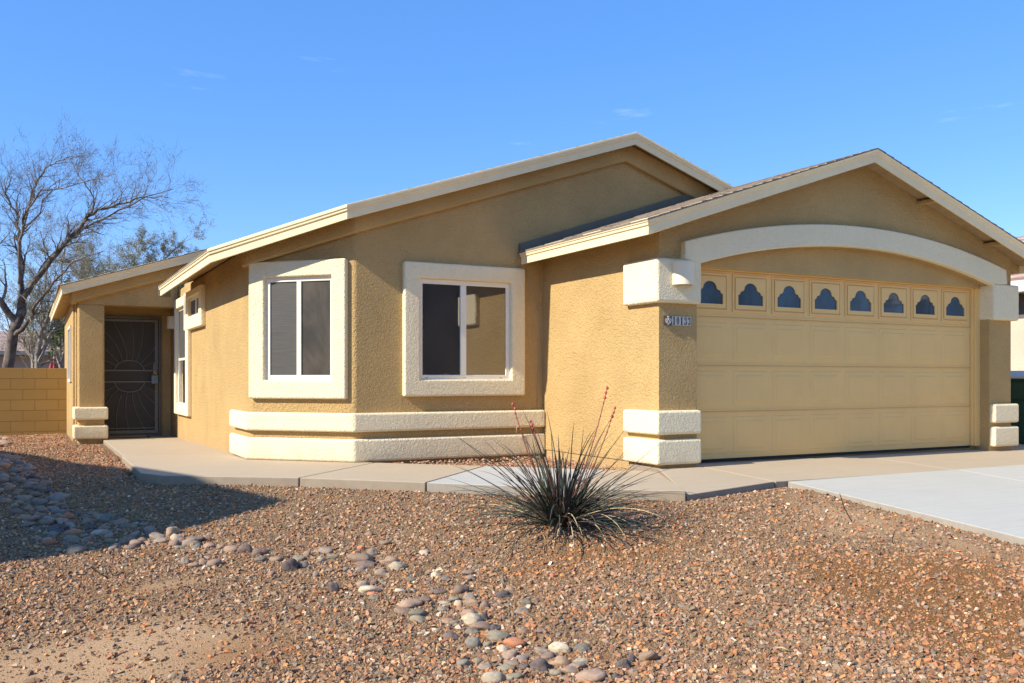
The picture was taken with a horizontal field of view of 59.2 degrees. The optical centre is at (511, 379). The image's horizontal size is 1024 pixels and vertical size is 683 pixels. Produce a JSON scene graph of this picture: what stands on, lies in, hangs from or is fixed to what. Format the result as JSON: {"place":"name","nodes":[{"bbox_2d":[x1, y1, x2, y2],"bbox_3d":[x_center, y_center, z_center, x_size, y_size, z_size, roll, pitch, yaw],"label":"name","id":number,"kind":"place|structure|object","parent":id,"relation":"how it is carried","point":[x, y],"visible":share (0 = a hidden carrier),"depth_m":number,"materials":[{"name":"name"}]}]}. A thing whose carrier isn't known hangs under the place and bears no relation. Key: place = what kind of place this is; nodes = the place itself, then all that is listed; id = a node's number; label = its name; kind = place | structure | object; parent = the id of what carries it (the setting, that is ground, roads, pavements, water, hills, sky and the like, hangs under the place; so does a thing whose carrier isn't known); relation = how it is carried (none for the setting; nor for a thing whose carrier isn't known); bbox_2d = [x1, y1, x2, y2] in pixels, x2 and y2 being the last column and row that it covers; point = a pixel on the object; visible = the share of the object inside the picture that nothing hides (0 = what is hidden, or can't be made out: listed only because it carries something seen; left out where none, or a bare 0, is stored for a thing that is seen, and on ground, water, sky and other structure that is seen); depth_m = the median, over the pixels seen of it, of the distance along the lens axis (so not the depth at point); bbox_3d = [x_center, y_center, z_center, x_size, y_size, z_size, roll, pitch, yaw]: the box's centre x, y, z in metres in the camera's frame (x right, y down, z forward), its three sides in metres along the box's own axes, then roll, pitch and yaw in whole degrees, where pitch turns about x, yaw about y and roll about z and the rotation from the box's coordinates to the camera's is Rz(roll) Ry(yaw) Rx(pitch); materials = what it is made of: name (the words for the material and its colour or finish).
{"place":"outdoors","nodes":[
{"label":"outdoors","id":0,"kind":"place"},
{"bbox_2d":[0,434,1023,682],"bbox_3d":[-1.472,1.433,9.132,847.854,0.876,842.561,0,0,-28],"label":"ground","id":1,"kind":"structure","parent":0,"point":[102,662],"depth_m":5.49,"materials":[{"name":"gravel"}]},
{"bbox_2d":[11,476,26,482],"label":"river cobble","id":2,"kind":"object","parent":1,"relation":"on","point":[18,479],"visible":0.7,"depth_m":9.36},
{"bbox_2d":[16,495,32,499],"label":"river cobble","id":3,"kind":"object","parent":1,"relation":"on","point":[23,497],"visible":0.76,"depth_m":8.64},
{"bbox_2d":[22,515,41,521],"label":"river cobble","id":4,"kind":"object","parent":1,"relation":"on","point":[33,518],"visible":0.68,"depth_m":7.67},
{"bbox_2d":[0,331,64,367],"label":"neighbour house","id":5,"kind":"structure","parent":1,"relation":"on","point":[20,363],"depth_m":39.50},
{"bbox_2d":[0,368,66,435],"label":"block wall","id":6,"kind":"structure","parent":1,"relation":"on","point":[33,400],"depth_m":19.43,"materials":[{"name":"brick"}]},
{"bbox_2d":[31,498,47,504],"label":"river cobble","id":7,"kind":"object","parent":1,"relation":"on","point":[38,501],"visible":0.77,"depth_m":8.41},
{"bbox_2d":[32,484,46,490],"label":"river cobble","id":8,"kind":"object","parent":1,"relation":"on","point":[40,487],"visible":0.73,"depth_m":9.04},
{"bbox_2d":[12,269,71,367],"bbox_3d":[-14.508,-1.151,29.023,2.806,4.832,2.416,0,0,-28],"label":"leafy tree","id":9,"kind":"object","parent":1,"relation":"on","point":[60,358],"visible":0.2,"depth_m":28.89,"materials":[{"name":"green plant"}]},
{"bbox_2d":[38,480,52,486],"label":"river cobble","id":10,"kind":"object","parent":1,"relation":"on","point":[46,483],"visible":0.59,"depth_m":9.23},
{"bbox_2d":[38,519,53,524],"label":"river cobble","id":11,"kind":"object","parent":1,"relation":"on","point":[46,521],"visible":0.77,"depth_m":7.58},
{"bbox_2d":[42,539,56,544],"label":"river cobble","id":12,"kind":"object","parent":1,"relation":"on","point":[47,542],"visible":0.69,"depth_m":6.85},
{"bbox_2d":[47,524,69,531],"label":"river cobble","id":13,"kind":"object","parent":1,"relation":"on","point":[61,527],"visible":0.56,"depth_m":7.35,"materials":[{"name":"stone"}]},
{"bbox_2d":[48,492,69,500],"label":"river cobble","id":14,"kind":"object","parent":1,"relation":"on","point":[57,496],"visible":0.59,"depth_m":8.63,"materials":[{"name":"stone"}]},
{"bbox_2d":[55,518,68,523],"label":"river cobble","id":15,"kind":"object","parent":1,"relation":"on","point":[60,520],"visible":0.69,"depth_m":7.67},
{"bbox_2d":[59,512,74,519],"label":"river cobble","id":16,"kind":"object","parent":1,"relation":"on","point":[68,515],"visible":0.62,"depth_m":7.80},
{"bbox_2d":[0,194,143,367],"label":"forked tree","id":17,"kind":"object","parent":1,"relation":"on","point":[36,358],"visible":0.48,"depth_m":26.19,"materials":[{"name":"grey plant"}]},
{"bbox_2d":[64,535,80,541],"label":"river cobble","id":18,"kind":"object","parent":1,"relation":"on","point":[68,538],"visible":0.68,"depth_m":6.99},
{"bbox_2d":[64,528,82,533],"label":"river cobble","id":19,"kind":"object","parent":1,"relation":"on","point":[74,531],"visible":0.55,"depth_m":7.23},
{"bbox_2d":[66,545,86,554],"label":"river cobble","id":20,"kind":"object","parent":1,"relation":"on","point":[75,549],"visible":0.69,"depth_m":6.54,"materials":[{"name":"stone"}]},
{"bbox_2d":[81,518,96,524],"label":"river cobble","id":21,"kind":"object","parent":1,"relation":"on","point":[85,521],"visible":0.79,"depth_m":7.58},
{"bbox_2d":[85,523,98,530],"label":"river cobble","id":22,"kind":"object","parent":1,"relation":"on","point":[91,526],"visible":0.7,"depth_m":7.36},
{"bbox_2d":[99,513,115,521],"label":"river cobble","id":23,"kind":"object","parent":1,"relation":"on","point":[106,517],"visible":0.75,"depth_m":7.59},
{"bbox_2d":[0,105,216,367],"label":"bare tree","id":24,"kind":"object","parent":1,"relation":"on","point":[15,330],"visible":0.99,"depth_m":22.58,"materials":[{"name":"brown plant"}]},
{"bbox_2d":[113,518,128,525],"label":"river cobble","id":25,"kind":"object","parent":1,"relation":"on","point":[119,521],"visible":0.74,"depth_m":7.45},
{"bbox_2d":[38,214,215,281],"bbox_3d":[-14.417,-2.378,33.085,6.612,7.640,3.634,0,0,17],"label":"feathery tree","id":26,"kind":"object","parent":1,"relation":"on","point":[153,255],"visible":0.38,"depth_m":32.83,"materials":[{"name":"green plant"}]},
{"bbox_2d":[118,537,135,543],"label":"river cobble","id":27,"kind":"object","parent":1,"relation":"on","point":[124,540],"visible":0.66,"depth_m":6.82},
{"bbox_2d":[125,543,138,549],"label":"river cobble","id":28,"kind":"object","parent":1,"relation":"on","point":[133,546],"visible":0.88,"depth_m":6.66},
{"bbox_2d":[149,532,164,539],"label":"river cobble","id":29,"kind":"object","parent":1,"relation":"on","point":[154,535],"visible":0.72,"depth_m":6.90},
{"bbox_2d":[166,527,179,536],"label":"river cobble","id":30,"kind":"object","parent":1,"relation":"on","point":[170,531],"visible":0.67,"depth_m":6.98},
{"bbox_2d":[168,539,179,546],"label":"river cobble","id":31,"kind":"object","parent":1,"relation":"on","point":[173,542],"visible":0.62,"depth_m":6.64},
{"bbox_2d":[179,538,195,545],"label":"river cobble","id":32,"kind":"object","parent":1,"relation":"on","point":[184,542],"visible":0.65,"depth_m":6.68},
{"bbox_2d":[206,559,221,566],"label":"river cobble","id":33,"kind":"object","parent":1,"relation":"on","point":[212,562],"visible":0.86,"depth_m":6.07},
{"bbox_2d":[223,545,237,551],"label":"river cobble","id":34,"kind":"object","parent":1,"relation":"on","point":[228,548],"visible":0.82,"depth_m":6.41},
{"bbox_2d":[237,544,252,552],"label":"river cobble","id":35,"kind":"object","parent":1,"relation":"on","point":[243,548],"visible":0.75,"depth_m":6.37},
{"bbox_2d":[251,548,267,555],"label":"river cobble","id":36,"kind":"object","parent":1,"relation":"on","point":[256,551],"visible":0.9,"depth_m":6.30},
{"bbox_2d":[269,556,281,561],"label":"river cobble","id":37,"kind":"object","parent":1,"relation":"on","point":[275,558],"visible":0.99,"depth_m":6.17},
{"bbox_2d":[281,558,298,570],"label":"river cobble","id":38,"kind":"object","parent":1,"relation":"on","point":[289,564],"visible":0.84,"depth_m":5.94,"materials":[{"name":"stone"}]},
{"bbox_2d":[292,555,305,560],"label":"river cobble","id":39,"kind":"object","parent":1,"relation":"on","point":[300,557],"visible":0.77,"depth_m":6.17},
{"bbox_2d":[0,433,615,491],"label":"gravel","id":40,"kind":"structure","parent":1,"relation":"on","point":[55,448],"depth_m":12.02,"materials":[{"name":"gravel"}]},
{"bbox_2d":[317,547,333,553],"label":"river cobble","id":41,"kind":"object","parent":1,"relation":"on","point":[322,550],"visible":0.89,"depth_m":6.33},
{"bbox_2d":[327,581,338,591],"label":"river cobble","id":42,"kind":"object","parent":1,"relation":"on","point":[333,586],"visible":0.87,"depth_m":5.46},
{"bbox_2d":[348,552,372,562],"bbox_3d":[-1.022,1.218,6.104,0.177,0.094,0.132,2,3,18],"label":"river cobble","id":43,"kind":"object","parent":1,"relation":"on","point":[354,557],"visible":0.74,"depth_m":6.06,"materials":[{"name":"stone"}]},
{"bbox_2d":[357,580,369,586],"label":"river cobble","id":44,"kind":"object","parent":1,"relation":"on","point":[362,583],"visible":0.67,"depth_m":5.56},
{"bbox_2d":[355,560,374,566],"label":"river cobble","id":45,"kind":"object","parent":1,"relation":"on","point":[365,563],"visible":0.84,"depth_m":5.98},
{"bbox_2d":[358,585,380,592],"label":"river cobble","id":46,"kind":"object","parent":1,"relation":"on","point":[365,588],"visible":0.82,"depth_m":5.43,"materials":[{"name":"stone"}]},
{"bbox_2d":[367,548,378,555],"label":"river cobble","id":47,"kind":"object","parent":1,"relation":"on","point":[372,551],"visible":0.78,"depth_m":6.24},
{"bbox_2d":[374,569,387,574],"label":"river cobble","id":48,"kind":"object","parent":1,"relation":"on","point":[380,572],"visible":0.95,"depth_m":5.80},
{"bbox_2d":[379,556,399,563],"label":"river cobble","id":49,"kind":"object","parent":1,"relation":"on","point":[389,559],"visible":0.72,"depth_m":6.03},
{"bbox_2d":[103,436,685,500],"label":"walkway","id":50,"kind":"structure","parent":1,"relation":"on","point":[167,460],"depth_m":9.27,"materials":[{"name":"concrete"}]},
{"bbox_2d":[107,435,148,438],"bbox_3d":[-7.077,1.058,16.518,0.780,0.027,0.380,0,0,-28],"label":"doormat","id":51,"kind":"object","parent":50,"relation":"on","point":[139,436],"visible":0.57,"depth_m":16.45,"materials":[{"name":"black rubber"}]},
{"bbox_2d":[388,561,405,570],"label":"river cobble","id":52,"kind":"object","parent":1,"relation":"on","point":[395,565],"visible":0.85,"depth_m":5.90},
{"bbox_2d":[393,607,409,613],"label":"river cobble","id":53,"kind":"object","parent":1,"relation":"on","point":[401,610],"visible":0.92,"depth_m":5.08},
{"bbox_2d":[398,599,422,608],"bbox_3d":[-0.585,1.291,5.173,0.131,0.061,0.099,0,0,-37],"label":"river cobble","id":54,"kind":"object","parent":1,"relation":"on","point":[409,603],"visible":0.84,"depth_m":5.14,"materials":[{"name":"stone"}]},
{"bbox_2d":[409,608,426,615],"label":"river cobble","id":55,"kind":"object","parent":1,"relation":"on","point":[418,611],"visible":0.75,"depth_m":5.00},
{"bbox_2d":[410,615,426,622],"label":"river cobble","id":56,"kind":"object","parent":1,"relation":"on","point":[420,618],"visible":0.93,"depth_m":4.92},
{"bbox_2d":[429,588,446,594],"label":"river cobble","id":57,"kind":"object","parent":1,"relation":"on","point":[439,591],"visible":0.93,"depth_m":5.38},
{"bbox_2d":[443,632,458,640],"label":"river cobble","id":58,"kind":"object","parent":1,"relation":"on","point":[449,635],"visible":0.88,"depth_m":4.65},
{"bbox_2d":[453,585,469,593],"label":"river cobble","id":59,"kind":"object","parent":1,"relation":"on","point":[459,589],"visible":0.88,"depth_m":5.37,"materials":[{"name":"stone"}]},
{"bbox_2d":[456,659,469,665],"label":"river cobble","id":60,"kind":"object","parent":1,"relation":"on","point":[463,662],"visible":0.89,"depth_m":4.30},
{"bbox_2d":[460,608,475,615],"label":"river cobble","id":61,"kind":"object","parent":1,"relation":"on","point":[464,611],"visible":0.5,"depth_m":4.93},
{"bbox_2d":[462,598,478,606],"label":"river cobble","id":62,"kind":"object","parent":1,"relation":"on","point":[469,602],"visible":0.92,"depth_m":5.13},
{"bbox_2d":[461,612,482,624],"bbox_3d":[-0.218,1.305,4.897,0.125,0.079,0.100,-3,-2,-5],"label":"river cobble","id":63,"kind":"object","parent":1,"relation":"on","point":[470,618],"visible":0.78,"depth_m":4.87,"materials":[{"name":"stone"}]},
{"bbox_2d":[465,628,478,633],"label":"river cobble","id":64,"kind":"object","parent":1,"relation":"on","point":[470,631],"visible":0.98,"depth_m":4.73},
{"bbox_2d":[465,636,480,647],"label":"river cobble","id":65,"kind":"object","parent":1,"relation":"on","point":[473,642],"visible":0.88,"depth_m":4.54,"materials":[{"name":"stone"}]},
{"bbox_2d":[470,621,490,630],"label":"river cobble","id":66,"kind":"object","parent":1,"relation":"on","point":[482,625],"visible":0.83,"depth_m":4.76,"materials":[{"name":"stone"}]},
{"bbox_2d":[477,663,491,669],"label":"river cobble","id":67,"kind":"object","parent":1,"relation":"on","point":[481,666],"visible":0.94,"depth_m":4.25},
{"bbox_2d":[481,671,502,682],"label":"river cobble","id":68,"kind":"object","parent":1,"relation":"on","point":[492,676],"visible":0.98,"depth_m":4.12,"materials":[{"name":"stone"}]},
{"bbox_2d":[490,624,500,629],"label":"river cobble","id":69,"kind":"object","parent":1,"relation":"on","point":[495,626],"visible":0.77,"depth_m":4.77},
{"bbox_2d":[487,630,509,640],"bbox_3d":[-0.073,1.327,4.655,0.118,0.059,0.081,5,6,11],"label":"river cobble","id":70,"kind":"object","parent":1,"relation":"on","point":[496,635],"visible":0.91,"depth_m":4.64,"materials":[{"name":"stone"}]},
{"bbox_2d":[495,590,510,597],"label":"river cobble","id":71,"kind":"object","parent":1,"relation":"on","point":[503,594],"visible":0.94,"depth_m":5.28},
{"bbox_2d":[496,644,509,651],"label":"river cobble","id":72,"kind":"object","parent":1,"relation":"on","point":[502,648],"visible":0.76,"depth_m":4.48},
{"bbox_2d":[497,664,514,671],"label":"river cobble","id":73,"kind":"object","parent":1,"relation":"on","point":[503,667],"visible":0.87,"depth_m":4.22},
{"bbox_2d":[501,649,516,659],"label":"river cobble","id":74,"kind":"object","parent":1,"relation":"on","point":[509,654],"visible":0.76,"depth_m":4.38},
{"bbox_2d":[503,660,518,664],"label":"river cobble","id":75,"kind":"object","parent":1,"relation":"on","point":[512,662],"visible":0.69,"depth_m":4.29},
{"bbox_2d":[392,455,636,470],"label":"gravel","id":76,"kind":"structure","parent":1,"relation":"on","point":[528,463],"depth_m":10.50,"materials":[{"name":"gravel"}]},
{"bbox_2d":[503,637,525,647],"bbox_3d":[0.013,1.333,4.547,0.114,0.067,0.083,-2,-4,9],"label":"river cobble","id":77,"kind":"object","parent":1,"relation":"on","point":[512,642],"visible":0.79,"depth_m":4.52,"materials":[{"name":"stone"}]},
{"bbox_2d":[505,672,523,679],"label":"river cobble","id":78,"kind":"object","parent":1,"relation":"on","point":[515,675],"visible":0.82,"depth_m":4.13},
{"bbox_2d":[427,466,603,495],"bbox_3d":[0.094,1.037,8.955,1.342,0.160,1.665,0,0,17],"label":"walkway section","id":79,"kind":"object","parent":1,"relation":"on","point":[445,484],"visible":0.42,"depth_m":8.52,"materials":[{"name":"concrete"}]},
{"bbox_2d":[514,607,528,614],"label":"river cobble","id":80,"kind":"object","parent":1,"relation":"on","point":[519,610],"visible":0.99,"depth_m":4.99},
{"bbox_2d":[515,655,528,661],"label":"river cobble","id":81,"kind":"object","parent":1,"relation":"on","point":[522,658],"visible":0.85,"depth_m":4.35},
{"bbox_2d":[519,663,529,669],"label":"river cobble","id":82,"kind":"object","parent":1,"relation":"on","point":[522,666],"visible":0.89,"depth_m":4.24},
{"bbox_2d":[519,599,531,605],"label":"river cobble","id":83,"kind":"object","parent":1,"relation":"on","point":[524,602],"visible":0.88,"depth_m":5.10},
{"bbox_2d":[49,132,1023,470],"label":"house","id":84,"kind":"structure","parent":1,"relation":"on","point":[689,314],"depth_m":10.86,"materials":[{"name":"beige paint"}]},
{"bbox_2d":[68,325,71,381],"bbox_3d":[-8.591,-0.485,17.516,0.045,1.070,1.200,0,0,-28],"label":"window","id":85,"kind":"structure","parent":84,"relation":"in","point":[70,326],"depth_m":16.99,"materials":[{"name":"plastic"}]},
{"bbox_2d":[104,316,160,435],"bbox_3d":[-7.125,-0.042,16.785,1.106,2.255,0.184,0,0,-28],"label":"security door","id":86,"kind":"structure","parent":84,"relation":"in","point":[132,346],"depth_m":16.83,"materials":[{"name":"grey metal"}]},
{"bbox_2d":[151,371,157,383],"bbox_3d":[-6.697,-0.038,16.900,0.120,0.246,0.060,0,0,-28],"label":"lockbox","id":87,"kind":"object","parent":86,"relation":"hanging from","point":[154,379],"visible":1,"depth_m":16.87,"materials":[{"name":"grey metal"}]},
{"bbox_2d":[174,296,191,416],"bbox_3d":[-5.692,-0.400,15.582,0.087,2.040,1.570,0,0,-28],"label":"window","id":88,"kind":"structure","parent":84,"relation":"in","point":[182,339],"depth_m":15.67,"materials":[{"name":"plastic"}]},
{"bbox_2d":[184,284,205,330],"bbox_3d":[-5.082,-1.125,14.423,0.091,0.630,1.750,0,0,-28],"label":"window","id":89,"kind":"structure","parent":84,"relation":"in","point":[197,296],"depth_m":14.12,"materials":[{"name":"paint"}]},
{"bbox_2d":[249,258,347,398],"bbox_3d":[-2.516,-0.581,10.576,1.285,1.622,0.085,0,0,17],"label":"window","id":90,"kind":"structure","parent":84,"relation":"in","point":[298,309],"depth_m":10.57,"materials":[{"name":"paint"}]},
{"bbox_2d":[402,261,524,396],"bbox_3d":[-0.566,-0.595,11.017,1.626,1.600,0.085,0,0,-28],"label":"window","id":91,"kind":"structure","parent":84,"relation":"in","point":[463,326],"depth_m":10.99,"materials":[{"name":"paint"}]},
{"bbox_2d":[697,268,979,462],"bbox_3d":[4.070,-0.160,10.958,4.925,2.150,0.095,0,0,-28],"label":"garage door","id":92,"kind":"structure","parent":84,"relation":"in","point":[789,366],"depth_m":10.84,"materials":[{"name":"beige metal"}]},
{"bbox_2d":[530,658,549,671],"bbox_3d":[0.130,1.349,4.235,0.096,0.081,0.060,0,-3,12],"label":"river cobble","id":93,"kind":"object","parent":1,"relation":"on","point":[541,664],"visible":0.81,"depth_m":4.22,"materials":[{"name":"stone"}]},
{"bbox_2d":[534,646,548,653],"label":"river cobble","id":94,"kind":"object","parent":1,"relation":"on","point":[538,649],"visible":0.86,"depth_m":4.44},
{"bbox_2d":[541,651,554,659],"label":"river cobble","id":95,"kind":"object","parent":1,"relation":"on","point":[548,655],"visible":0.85,"depth_m":4.36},
{"bbox_2d":[549,669,562,675],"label":"river cobble","id":96,"kind":"object","parent":1,"relation":"on","point":[555,672],"visible":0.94,"depth_m":4.16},
{"bbox_2d":[548,641,570,652],"bbox_3d":[0.234,1.335,4.459,0.112,0.070,0.072,7,-1,8],"label":"river cobble","id":97,"kind":"object","parent":1,"relation":"on","point":[556,646],"visible":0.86,"depth_m":4.43,"materials":[{"name":"stone"}]},
{"bbox_2d":[548,655,570,666],"bbox_3d":[0.228,1.351,4.286,0.108,0.082,0.072,-2,-1,9],"label":"river cobble","id":98,"kind":"object","parent":1,"relation":"on","point":[560,660],"visible":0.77,"depth_m":4.26,"materials":[{"name":"stone"}]},
{"bbox_2d":[419,386,709,563],"bbox_3d":[0.362,0.636,6.748,2.032,1.176,2.041,0,0,-28],"label":"red yucca","id":99,"kind":"object","parent":1,"relation":"on","point":[556,506],"visible":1,"depth_m":6.66,"materials":[{"name":"green plant"}]},
{"bbox_2d":[560,665,577,673],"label":"river cobble","id":100,"kind":"object","parent":1,"relation":"on","point":[570,669],"visible":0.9,"depth_m":4.17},
{"bbox_2d":[568,661,585,667],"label":"river cobble","id":101,"kind":"object","parent":1,"relation":"on","point":[580,664],"visible":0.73,"depth_m":4.23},
{"bbox_2d":[574,643,588,651],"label":"river cobble","id":102,"kind":"object","parent":1,"relation":"on","point":[582,647],"visible":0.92,"depth_m":4.44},
{"bbox_2d":[574,657,588,663],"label":"river cobble","id":103,"kind":"object","parent":1,"relation":"on","point":[584,660],"visible":0.69,"depth_m":4.28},
{"bbox_2d":[575,668,606,682],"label":"river cobble","id":104,"kind":"object","parent":1,"relation":"on","point":[592,675],"visible":0.98,"depth_m":4.08,"materials":[{"name":"stone"}]},
{"bbox_2d":[614,659,630,668],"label":"river cobble","id":105,"kind":"object","parent":1,"relation":"on","point":[624,663],"visible":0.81,"depth_m":4.21,"materials":[{"name":"stone"}]},
{"bbox_2d":[638,651,658,660],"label":"river cobble","id":106,"kind":"object","parent":1,"relation":"on","point":[648,655],"visible":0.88,"depth_m":4.30,"materials":[{"name":"stone"}]},
{"bbox_2d":[630,444,1023,500],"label":"garage apron","id":107,"kind":"object","parent":1,"relation":"on","point":[711,479],"visible":0.38,"depth_m":9.74,"materials":[{"name":"concrete"}]},
{"bbox_2d":[1011,236,1023,370],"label":"neighbour house","id":108,"kind":"structure","parent":1,"relation":"on","point":[1017,345],"depth_m":14.87,"materials":[{"name":"beige paint"}]},
{"bbox_2d":[1011,371,1023,443],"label":"wheeled bin","id":109,"kind":"object","parent":1,"relation":"on","point":[1017,387],"visible":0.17,"depth_m":13.08,"materials":[{"name":"green plastic"}]},
{"bbox_2d":[0,0,1023,331],"label":"sky","id":110,"kind":"structure","parent":0,"point":[289,110],"materials":[{"name":"blue"}]},
{"bbox_2d":[788,465,1023,545],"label":"driveway","id":111,"kind":"structure","parent":0,"point":[988,501],"depth_m":8.23,"materials":[{"name":"concrete"}]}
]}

